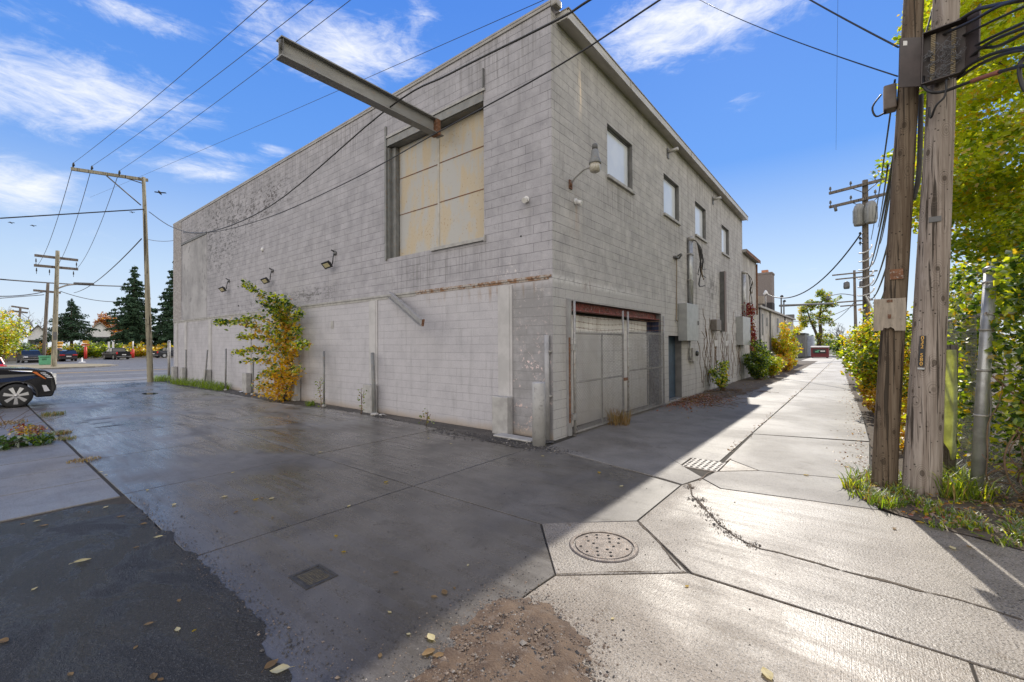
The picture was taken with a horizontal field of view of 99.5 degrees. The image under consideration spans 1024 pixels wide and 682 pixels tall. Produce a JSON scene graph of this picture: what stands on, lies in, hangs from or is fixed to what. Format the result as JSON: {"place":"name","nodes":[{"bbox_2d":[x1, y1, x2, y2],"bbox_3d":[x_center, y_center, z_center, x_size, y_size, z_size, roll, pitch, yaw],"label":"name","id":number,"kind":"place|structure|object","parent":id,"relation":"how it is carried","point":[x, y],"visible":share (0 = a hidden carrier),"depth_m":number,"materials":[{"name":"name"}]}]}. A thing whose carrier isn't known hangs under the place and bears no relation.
{"place":"outdoors","nodes":[
{"label":"outdoors","id":0,"kind":"place"},
{"bbox_2d":[25,325,49,347],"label":"house","id":1,"kind":"structure","parent":0,"point":[37,331],"depth_m":101.06,"materials":[{"name":"white"}]},
{"bbox_2d":[4,357,173,380],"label":"road","id":2,"kind":"structure","parent":0,"point":[138,366],"depth_m":40.41,"materials":[{"name":"asphalt"}]},
{"bbox_2d":[0,310,36,362],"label":"shrub","id":3,"kind":"object","parent":2,"relation":"on","point":[10,334],"visible":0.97,"depth_m":60.15,"materials":[{"name":"yellow plant"}]},
{"bbox_2d":[16,350,42,362],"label":"parked car","id":4,"kind":"object","parent":2,"relation":"on","point":[29,356],"visible":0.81,"depth_m":57.89,"materials":[{"name":"grey"}]},
{"bbox_2d":[33,283,60,355],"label":"utility pole","id":5,"kind":"object","parent":2,"relation":"on","point":[44,341],"visible":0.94,"depth_m":64.61,"materials":[{"name":"brown wood"}]},
{"bbox_2d":[6,364,114,367],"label":"sidewalk","id":6,"kind":"structure","parent":2,"relation":"on","point":[57,366],"depth_m":45.99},
{"bbox_2d":[34,250,93,366],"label":"utility pole","id":7,"kind":"object","parent":6,"relation":"on","point":[57,257],"visible":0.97,"depth_m":43.96,"materials":[{"name":"beige wood"}]},
{"bbox_2d":[57,350,77,360],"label":"parked car","id":8,"kind":"object","parent":2,"relation":"on","point":[63,355],"visible":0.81,"depth_m":62.91,"materials":[{"name":"grey"}]},
{"bbox_2d":[102,348,131,359],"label":"pickup truck","id":9,"kind":"object","parent":2,"relation":"on","point":[114,353],"visible":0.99,"depth_m":70.62,"materials":[{"name":"black"}]},
{"bbox_2d":[28,376,159,385],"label":"sidewalk","id":10,"kind":"structure","parent":0,"point":[100,380],"depth_m":26.30,"materials":[{"name":"concrete"}]},
{"bbox_2d":[86,322,111,344],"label":"house","id":11,"kind":"structure","parent":0,"point":[102,333],"depth_m":108.81,"materials":[{"name":"white"}]},
{"bbox_2d":[0,504,291,681],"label":"asphalt","id":12,"kind":"structure","parent":0,"point":[85,620],"depth_m":3.37,"materials":[{"name":"asphalt"}]},
{"bbox_2d":[94,0,543,195],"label":"overhead cable","id":13,"kind":"object","parent":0,"point":[370,76],"visible":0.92,"depth_m":14.85,"materials":[{"name":"black plastic"}]},
{"bbox_2d":[0,354,1023,681],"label":"concrete pavement","id":14,"kind":"structure","parent":0,"point":[440,526],"depth_m":4.77,"materials":[{"name":"concrete"}]},
{"bbox_2d":[0,431,54,449],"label":"low shrub","id":15,"kind":"object","parent":14,"relation":"on","point":[23,440],"visible":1,"depth_m":8.97,"materials":[{"name":"green plant"}]},
{"bbox_2d":[6,421,49,437],"bbox_3d":[-11.780,2.149,10.590,3.683,0.171,0.766,-1,-1,38],"label":"leaf heap","id":16,"kind":"object","parent":14,"relation":"on","point":[27,429],"visible":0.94,"depth_m":10.44,"materials":[{"name":"plant"}]},
{"bbox_2d":[0,366,55,407],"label":"parked car","id":17,"kind":"object","parent":14,"relation":"on","point":[16,391],"visible":1,"depth_m":14.86,"materials":[{"name":"black"}]},
{"bbox_2d":[71,162,153,381],"bbox_3d":[-22.051,-3.497,24.042,0.372,12.024,3.425,-1,-1,38],"label":"utility pole","id":18,"kind":"object","parent":14,"relation":"on","point":[149,349],"visible":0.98,"depth_m":25.05,"materials":[{"name":"beige wood"}]},
{"bbox_2d":[0,209,143,218],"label":"overhead cable","id":19,"kind":"object","parent":18,"relation":"attached to","point":[69,213],"visible":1,"depth_m":23.33,"materials":[{"name":"black plastic"}]},
{"bbox_2d":[74,0,267,162],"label":"overhead cable","id":20,"kind":"object","parent":18,"relation":"attached to","point":[182,74],"visible":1,"depth_m":14.10,"materials":[{"name":"black plastic"}]},
{"bbox_2d":[94,0,312,164],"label":"overhead cable","id":21,"kind":"object","parent":18,"relation":"attached to","point":[216,75],"visible":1,"depth_m":14.23,"materials":[{"name":"black plastic"}]},
{"bbox_2d":[149,0,590,233],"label":"overhead cable","id":22,"kind":"object","parent":18,"relation":"attached to","point":[513,41],"visible":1,"depth_m":9.15,"materials":[{"name":"black plastic"}]},
{"bbox_2d":[211,279,312,401],"bbox_3d":[-9.161,0.065,16.227,6.691,4.784,1.531,-1,-1,30],"label":"wall sapling","id":23,"kind":"object","parent":14,"relation":"on","point":[281,315],"visible":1,"depth_m":15.84,"materials":[{"name":"yellow plant"}]},
{"bbox_2d":[288,564,337,589],"bbox_3d":[-1.765,2.098,3.850,0.330,0.026,0.290,-1,-1,38],"label":"utility cover","id":24,"kind":"object","parent":14,"relation":"on","point":[316,574],"visible":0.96,"depth_m":3.84,"materials":[{"name":"metal"}]},
{"bbox_2d":[161,381,556,447],"bbox_3d":[-10.269,2.243,17.568,28.062,0.001,1.161,-1,-1,38],"label":"asphalt strip","id":25,"kind":"object","parent":14,"relation":"on","point":[471,430],"visible":0.7,"depth_m":11.76,"materials":[{"name":"asphalt"}]},
{"bbox_2d":[166,375,230,390],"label":"grass","id":26,"kind":"structure","parent":25,"relation":"on","point":[216,386],"depth_m":21.77,"materials":[{"name":"green plant"}]},
{"bbox_2d":[370,352,378,415],"bbox_3d":[-4.117,1.274,12.850,0.234,1.862,0.464,0,-1,-37],"label":"guard rod","id":27,"kind":"object","parent":25,"relation":"on","point":[374,412],"visible":0.94,"depth_m":12.84,"materials":[{"name":"grey paint"}]},
{"bbox_2d":[225,390,583,453],"bbox_3d":[-6.529,2.177,14.254,19.997,0.048,1.137,-1,-1,38],"label":"rubble","id":28,"kind":"object","parent":25,"relation":"on","point":[516,442],"visible":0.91,"depth_m":9.10,"materials":[{"name":"concrete"}]},
{"bbox_2d":[493,433,531,442],"bbox_3d":[0.092,2.099,9.416,1.093,0.046,0.319,-1,-1,38],"label":"concrete pad","id":29,"kind":"object","parent":25,"relation":"on","point":[515,437],"visible":0.76,"depth_m":9.38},
{"bbox_2d":[171,0,747,439],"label":"warehouse","id":30,"kind":"structure","parent":14,"relation":"on","point":[467,254],"depth_m":12.39,"materials":[{"name":"grey brick"}]},
{"bbox_2d":[276,35,443,138],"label":"hoist beam","id":31,"kind":"structure","parent":30,"relation":"attached to","point":[302,59],"depth_m":9.56,"materials":[{"name":"metal"}]},
{"bbox_2d":[388,292,424,325],"bbox_3d":[-2.904,-0.904,11.729,0.120,1.100,2.446,0,-1,-34],"label":"steel bracket","id":32,"kind":"object","parent":30,"relation":"attached to","point":[415,317],"visible":1,"depth_m":11.55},
{"bbox_2d":[183,0,660,232],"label":"overhead cable","id":33,"kind":"object","parent":30,"relation":"attached to","point":[627,21],"visible":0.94,"depth_m":7.57,"materials":[{"name":"black plastic"}]},
{"bbox_2d":[399,109,483,255],"bbox_3d":[-1.935,-4.164,11.871,3.628,3.280,0.052,-1,-1,38],"label":"loft door","id":34,"kind":"structure","parent":30,"relation":"in","point":[442,178],"depth_m":11.78,"materials":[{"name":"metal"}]},
{"bbox_2d":[544,335,551,439],"bbox_3d":[0.762,0.996,9.283,0.165,2.250,0.122,-1,-1,38],"label":"wall pipe","id":35,"kind":"object","parent":30,"relation":"attached to","point":[547,376],"depth_m":9.24,"materials":[{"name":"metal"}]},
{"bbox_2d":[566,299,571,435],"bbox_3d":[1.286,0.591,9.711,0.088,3.060,0.130,-1,-1,38],"label":"gate post","id":36,"kind":"object","parent":30,"relation":"attached to","point":[569,359],"visible":1,"depth_m":9.68,"materials":[{"name":"metal"}]},
{"bbox_2d":[571,300,627,433],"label":"chain link gate","id":37,"kind":"structure","parent":36,"relation":"attached to","point":[574,347],"depth_m":10.58,"materials":[{"name":"metal"}]},
{"bbox_2d":[569,143,600,189],"bbox_3d":[1.644,-3.836,9.569,0.348,0.730,0.931,0,-1,-29],"label":"yard light","id":38,"kind":"object","parent":30,"relation":"attached to","point":[594,163],"visible":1,"depth_m":9.20,"materials":[{"name":"metal"}]},
{"bbox_2d":[572,315,646,426],"bbox_3d":[2.739,0.733,12.205,0.025,2.740,5.530,-1,-1,38],"label":"garage door","id":39,"kind":"structure","parent":30,"relation":"in","point":[603,325],"depth_m":12.02,"materials":[{"name":"metal"}]},
{"bbox_2d":[607,128,635,194],"bbox_3d":[2.986,-5.009,12.075,0.220,1.459,1.740,-1,-1,38],"label":"window","id":40,"kind":"structure","parent":30,"relation":"in","point":[617,149],"depth_m":12.18,"materials":[{"name":"glass"}]},
{"bbox_2d":[627,312,664,414],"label":"chain link gate","id":41,"kind":"structure","parent":30,"relation":"attached to","point":[656,367],"depth_m":12.98,"materials":[{"name":"metal"}]},
{"bbox_2d":[668,336,674,397],"bbox_3d":[5.661,0.955,15.695,0.040,2.240,1.385,-1,-1,38],"label":"door","id":42,"kind":"structure","parent":30,"relation":"in","point":[671,340],"depth_m":15.92,"materials":[{"name":"grey paint"}]},
{"bbox_2d":[663,177,680,225],"bbox_3d":[5.637,-4.997,15.416,0.220,1.459,1.730,-1,-1,38],"label":"window","id":43,"kind":"structure","parent":30,"relation":"in","point":[669,189],"depth_m":15.60,"materials":[{"name":"glass"}]},
{"bbox_2d":[678,236,705,360],"bbox_3d":[7.050,-1.629,16.713,0.518,4.830,2.631,-1,-1,38],"label":"service riser","id":44,"kind":"object","parent":30,"relation":"attached to","point":[688,325],"visible":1,"depth_m":16.55,"materials":[{"name":"paint"}]},
{"bbox_2d":[695,204,707,243],"bbox_3d":[7.924,-4.986,18.299,0.220,1.459,1.710,-1,-1,38],"label":"window","id":45,"kind":"structure","parent":30,"relation":"in","point":[699,232],"depth_m":18.48,"materials":[{"name":"glass"}]},
{"bbox_2d":[697,313,740,385],"bbox_3d":[10.166,0.166,20.970,0.018,3.680,8.864,-1,-1,38],"label":"vine","id":46,"kind":"object","parent":30,"relation":"attached to","point":[715,359],"visible":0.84,"depth_m":19.85,"materials":[{"name":"plant"}]},
{"bbox_2d":[720,271,726,331],"bbox_3d":[10.134,-1.888,20.794,0.218,2.900,0.380,-1,-1,38],"label":"steel channel","id":47,"kind":"object","parent":30,"relation":"attached to","point":[723,301],"visible":1,"depth_m":20.67,"materials":[{"name":"metal"}]},
{"bbox_2d":[736,271,752,344],"bbox_3d":[13.272,-1.895,24.555,0.524,4.240,3.232,-1,-1,38],"label":"service riser","id":48,"kind":"object","parent":30,"relation":"attached to","point":[743,332],"visible":1,"depth_m":24.13,"materials":[{"name":"paint"}]},
{"bbox_2d":[126,444,800,681],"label":"fallen leaves","id":49,"kind":"object","parent":14,"relation":"on","point":[290,640],"visible":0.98,"depth_m":3.49,"materials":[{"name":"plant"}]},
{"bbox_2d":[318,566,711,681],"bbox_3d":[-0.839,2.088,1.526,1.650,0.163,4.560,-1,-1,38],"label":"gravel","id":50,"kind":"structure","parent":14,"relation":"on","point":[541,616],"depth_m":2.86,"materials":[{"name":"gravel"}]},
{"bbox_2d":[532,382,545,446],"bbox_3d":[0.542,1.498,8.769,0.270,1.340,0.270,-1,-1,38],"label":"bollard","id":51,"kind":"object","parent":14,"relation":"on","point":[538,418],"visible":0.85,"depth_m":8.65,"materials":[{"name":"paint"}]},
{"bbox_2d":[569,531,638,562],"bbox_3d":[0.930,2.076,4.405,0.692,0.016,0.692,-1,-1,38],"label":"manhole","id":52,"kind":"object","parent":14,"relation":"on","point":[606,546],"visible":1,"depth_m":4.37,"materials":[{"name":"metal"}]},
{"bbox_2d":[605,405,632,425],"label":"grass tuft","id":53,"kind":"object","parent":14,"relation":"on","point":[618,418],"visible":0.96,"depth_m":11.03,"materials":[{"name":"plant"}]},
{"bbox_2d":[682,458,725,471],"bbox_3d":[3.257,2.097,7.340,0.540,0.028,0.640,-1,-1,38],"label":"drain grate","id":54,"kind":"object","parent":14,"relation":"on","point":[704,465],"visible":0.97,"depth_m":7.27,"materials":[{"name":"metal"}]},
{"bbox_2d":[668,388,778,408],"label":"twig litter","id":55,"kind":"object","parent":14,"relation":"on","point":[726,393],"visible":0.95,"depth_m":16.04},
{"bbox_2d":[683,485,763,551],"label":"crumbs","id":56,"kind":"object","parent":14,"relation":"on","point":[711,514],"visible":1,"depth_m":4.96,"materials":[{"name":"soil"}]},
{"bbox_2d":[665,361,817,404],"bbox_3d":[19.920,2.191,31.818,1.985,0.001,45.447,-1,-1,38],"label":"soil bed","id":57,"kind":"object","parent":14,"relation":"on","point":[755,383],"visible":0.59,"depth_m":22.01,"materials":[{"name":"soil"}]},
{"bbox_2d":[656,389,746,414],"bbox_3d":[6.943,2.069,14.974,2.156,0.196,7.635,-1,-1,38],"label":"leaf drift","id":58,"kind":"object","parent":57,"relation":"on","point":[680,403],"visible":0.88,"depth_m":14.96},
{"bbox_2d":[708,360,729,390],"bbox_3d":[8.869,1.464,18.707,0.909,1.406,1.591,-1,-1,38],"label":"shrub","id":59,"kind":"object","parent":57,"relation":"on","point":[722,381],"visible":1,"depth_m":18.59,"materials":[{"name":"green plant"}]},
{"bbox_2d":[742,339,774,379],"bbox_3d":[13.718,1.034,24.282,1.581,2.314,2.703,-1,-1,38],"label":"shrub","id":60,"kind":"object","parent":57,"relation":"on","point":[758,364],"visible":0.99,"depth_m":24.00,"materials":[{"name":"green plant"}]},
{"bbox_2d":[768,355,787,377],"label":"shrub","id":61,"kind":"object","parent":57,"relation":"on","point":[774,369],"visible":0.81,"depth_m":25.39,"materials":[{"name":"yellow plant"}]},
{"bbox_2d":[776,351,797,371],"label":"shrub","id":62,"kind":"object","parent":57,"relation":"on","point":[789,359],"visible":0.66,"depth_m":30.67,"materials":[{"name":"yellow plant"}]},
{"bbox_2d":[771,322,803,369],"bbox_3d":[21.081,0.326,32.880,3.534,3.796,2.441,0,0,-22],"label":"shrub","id":63,"kind":"object","parent":57,"relation":"on","point":[787,342],"visible":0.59,"depth_m":32.42,"materials":[{"name":"yellow plant"}]},
{"bbox_2d":[742,249,795,378],"bbox_3d":[17.903,-1.744,37.824,9.260,8.000,25.896,-1,-1,38],"label":"annex","id":64,"kind":"object","parent":14,"relation":"on","point":[768,319],"visible":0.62,"depth_m":31.17,"materials":[{"name":"concrete"}]},
{"bbox_2d":[741,302,757,374],"bbox_3d":[14.391,-0.180,26.052,0.369,4.530,4.583,-1,-1,38],"label":"creeper","id":65,"kind":"object","parent":64,"relation":"attached to","point":[751,310],"visible":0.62,"depth_m":26.48,"materials":[{"name":"red plant"}]},
{"bbox_2d":[694,363,868,467],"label":"leaf litter","id":66,"kind":"object","parent":14,"relation":"on","point":[831,430],"visible":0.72,"depth_m":10.08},
{"bbox_2d":[793,288,841,345],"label":"broadleaf tree","id":67,"kind":"object","parent":14,"relation":"on","point":[819,335],"visible":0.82,"depth_m":71.54,"materials":[{"name":"green plant"}]},
{"bbox_2d":[810,346,829,357],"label":"dumpster","id":68,"kind":"object","parent":14,"relation":"on","point":[819,351],"visible":0.99,"depth_m":58.98,"materials":[{"name":"red paint"}]},
{"bbox_2d":[0,0,1023,348],"label":"sky","id":69,"kind":"structure","parent":0,"point":[756,106],"materials":[{"name":"blue"}]},
{"bbox_2d":[61,344,1021,512],"bbox_3d":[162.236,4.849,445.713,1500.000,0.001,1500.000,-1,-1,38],"label":"ground","id":70,"kind":"structure","parent":0,"point":[830,352],"depth_m":79.46,"materials":[{"name":"soil"}]},
{"bbox_2d":[92,311,128,335],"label":"autumn tree","id":71,"kind":"object","parent":70,"relation":"on","point":[103,321],"visible":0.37,"depth_m":135.81,"materials":[{"name":"orange plant"}]},
{"bbox_2d":[794,333,808,356],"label":"shed","id":72,"kind":"structure","parent":70,"relation":"on","point":[802,338],"depth_m":63.49,"materials":[{"name":"paint"}]},
{"bbox_2d":[687,483,1022,619],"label":"crack dirt","id":73,"kind":"structure","parent":0,"point":[867,576],"depth_m":3.79,"materials":[{"name":"soil"}]},
{"bbox_2d":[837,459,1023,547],"bbox_3d":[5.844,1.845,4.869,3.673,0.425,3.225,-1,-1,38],"label":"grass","id":74,"kind":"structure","parent":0,"point":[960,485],"depth_m":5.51,"materials":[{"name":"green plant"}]},
{"bbox_2d":[844,359,1023,549],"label":"soil verge","id":75,"kind":"structure","parent":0,"point":[868,415],"depth_m":5.64,"materials":[{"name":"soil"}]},
{"bbox_2d":[826,270,877,330],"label":"utility pole","id":76,"kind":"object","parent":75,"relation":"on","point":[846,284],"visible":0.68,"depth_m":48.57,"materials":[{"name":"brown wood"}]},
{"bbox_2d":[829,175,885,324],"bbox_3d":[17.546,-2.933,21.619,0.701,10.422,2.902,0,-1,-27],"label":"utility pole","id":77,"kind":"object","parent":75,"relation":"on","point":[864,214],"visible":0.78,"depth_m":21.58,"materials":[{"name":"brown wood"}]},
{"bbox_2d":[836,302,911,394],"bbox_3d":[11.086,0.450,13.053,2.468,3.338,3.764,0,0,8],"label":"shrub","id":78,"kind":"object","parent":75,"relation":"on","point":[865,337],"visible":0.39,"depth_m":12.89,"materials":[{"name":"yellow plant"}]},
{"bbox_2d":[859,385,903,420],"bbox_3d":[10.039,1.623,11.331,1.513,0.960,4.235,-1,-1,38],"label":"shrub","id":79,"kind":"object","parent":75,"relation":"on","point":[869,398],"visible":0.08,"depth_m":11.61,"materials":[{"name":"yellow plant"}]},
{"bbox_2d":[871,0,923,488],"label":"utility pole","id":80,"kind":"object","parent":75,"relation":"on","point":[890,314],"visible":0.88,"depth_m":6.04,"materials":[{"name":"brown wood"}]},
{"bbox_2d":[700,0,897,76],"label":"overhead cable","id":81,"kind":"object","parent":80,"relation":"attached to","point":[808,45],"visible":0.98,"depth_m":7.89,"materials":[{"name":"black plastic"}]},
{"bbox_2d":[809,0,898,47],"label":"overhead cable","id":82,"kind":"object","parent":80,"relation":"hanging from","point":[862,28],"visible":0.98,"depth_m":6.58,"materials":[{"name":"black plastic"}]},
{"bbox_2d":[867,155,892,272],"bbox_3d":[11.504,-3.036,13.787,0.044,0.788,19.311,-1,-1,38],"label":"overhead cable","id":83,"kind":"object","parent":80,"relation":"attached to","point":[887,188],"visible":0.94,"depth_m":8.54,"materials":[{"name":"black plastic"}]},
{"bbox_2d":[871,79,895,238],"bbox_3d":[11.557,-4.360,13.747,0.025,1.294,19.309,-1,-1,39],"label":"overhead cable","id":84,"kind":"object","parent":80,"relation":"attached to","point":[883,161],"visible":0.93,"depth_m":9.09,"materials":[{"name":"black plastic"}]},
{"bbox_2d":[913,94,923,199],"bbox_3d":[5.704,-2.723,6.106,0.155,1.461,0.060,-1,-1,43],"label":"conduit pipe","id":85,"kind":"object","parent":80,"relation":"attached to","point":[919,144],"visible":0.92,"depth_m":6.07,"materials":[{"name":"paint"}]},
{"bbox_2d":[899,414,905,451],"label":"shrub","id":86,"kind":"object","parent":75,"relation":"on","point":[902,431],"visible":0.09,"depth_m":8.10,"materials":[{"name":"yellow plant"}]},
{"bbox_2d":[901,347,910,419],"bbox_3d":[9.127,1.046,9.671,3.000,2.105,1.286,0,-1,-42],"label":"shrub","id":87,"kind":"object","parent":75,"relation":"on","point":[906,366],"visible":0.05,"depth_m":9.70,"materials":[{"name":"green plant"}]},
{"bbox_2d":[902,0,959,496],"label":"utility pole","id":88,"kind":"object","parent":75,"relation":"on","point":[923,445],"visible":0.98,"depth_m":5.74,"materials":[{"name":"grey wood"}]},
{"bbox_2d":[898,3,981,87],"bbox_3d":[5.500,-3.722,5.617,0.764,0.750,0.310,-1,-1,38],"label":"terminal cabinet","id":89,"kind":"object","parent":88,"relation":"attached to","point":[934,56],"visible":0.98,"depth_m":5.67,"materials":[{"name":"grey metal"}]},
{"bbox_2d":[921,64,1023,93],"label":"overhead cable","id":90,"kind":"object","parent":89,"relation":"attached to","point":[978,78],"visible":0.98,"depth_m":5.08,"materials":[{"name":"black plastic"}]},
{"bbox_2d":[942,0,1020,34],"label":"overhead cable","id":91,"kind":"object","parent":89,"relation":"attached to","point":[982,15],"visible":1,"depth_m":4.88,"materials":[{"name":"black plastic"}]},
{"bbox_2d":[956,48,1023,79],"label":"overhead cable","id":92,"kind":"object","parent":89,"relation":"attached to","point":[991,59],"visible":1,"depth_m":4.85,"materials":[{"name":"black plastic"}]},
{"bbox_2d":[959,45,1023,75],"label":"overhead cable","id":93,"kind":"object","parent":89,"relation":"attached to","point":[986,56],"visible":0.97,"depth_m":4.91,"materials":[{"name":"black plastic"}]},
{"bbox_2d":[970,26,1023,57],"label":"overhead cable","id":94,"kind":"object","parent":89,"relation":"attached to","point":[998,38],"visible":0.94,"depth_m":4.79,"materials":[{"name":"black plastic"}]},
{"bbox_2d":[974,21,1023,45],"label":"overhead cable","id":95,"kind":"object","parent":89,"relation":"attached to","point":[1001,32],"visible":0.94,"depth_m":4.81,"materials":[{"name":"black plastic"}]},
{"bbox_2d":[957,0,1023,19],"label":"overhead cable","id":96,"kind":"object","parent":88,"relation":"attached to","point":[975,10],"visible":0.74,"depth_m":5.00,"materials":[{"name":"black plastic"}]},
{"bbox_2d":[849,477,1023,546],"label":"leaf litter","id":97,"kind":"object","parent":75,"relation":"on","point":[932,514],"visible":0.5,"depth_m":5.20,"materials":[{"name":"plant"}]},
{"bbox_2d":[869,0,1023,347],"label":"broadleaf tree","id":98,"kind":"object","parent":75,"relation":"on","point":[985,183],"visible":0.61,"depth_m":8.06,"materials":[{"name":"green plant"}]},
{"bbox_2d":[943,345,958,479],"bbox_3d":[6.201,1.059,6.135,0.207,2.017,0.140,0,0,-2],"label":"wooden post","id":99,"kind":"object","parent":75,"relation":"on","point":[948,461],"visible":0.27,"depth_m":6.09,"materials":[{"name":"green wood"}]},
{"bbox_2d":[944,350,957,459],"bbox_3d":[6.003,0.875,5.942,0.150,1.511,0.063,-1,-1,45],"label":"plastic strip","id":100,"kind":"object","parent":99,"relation":"attached to","point":[951,410],"visible":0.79,"depth_m":5.93,"materials":[{"name":"plastic"}]},
{"bbox_2d":[947,266,1023,495],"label":"chain link fence","id":101,"kind":"object","parent":75,"relation":"on","point":[982,412],"visible":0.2,"depth_m":5.73,"materials":[{"name":"metal"}]},
{"bbox_2d":[906,242,1023,500],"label":"ivy","id":102,"kind":"object","parent":101,"relation":"attached to","point":[1012,270],"visible":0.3,"depth_m":5.62,"materials":[{"name":"green plant"}]},
{"bbox_2d":[971,454,1023,514],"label":"dry brush","id":103,"kind":"object","parent":75,"relation":"on","point":[1020,470],"visible":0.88,"depth_m":5.45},
{"label":"lawn","id":104,"kind":"structure","parent":0,"visible":0},
{"bbox_2d":[34,298,102,346],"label":"spruce tree","id":105,"kind":"object","parent":104,"relation":"on","point":[68,331],"visible":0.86,"depth_m":89.42,"materials":[{"name":"green plant"}]},
{"bbox_2d":[78,341,107,357],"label":"shrub","id":106,"kind":"object","parent":104,"relation":"on","point":[95,348],"visible":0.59,"depth_m":77.97,"materials":[{"name":"green plant"}]},
{"bbox_2d":[102,266,166,347],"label":"spruce tree","id":107,"kind":"object","parent":104,"relation":"on","point":[132,319],"visible":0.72,"depth_m":87.47,"materials":[{"name":"green plant"}]},
{"bbox_2d":[140,262,173,350],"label":"spruce tree","id":108,"kind":"object","parent":104,"relation":"on","point":[164,328],"visible":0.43,"depth_m":88.29,"materials":[{"name":"green plant"}]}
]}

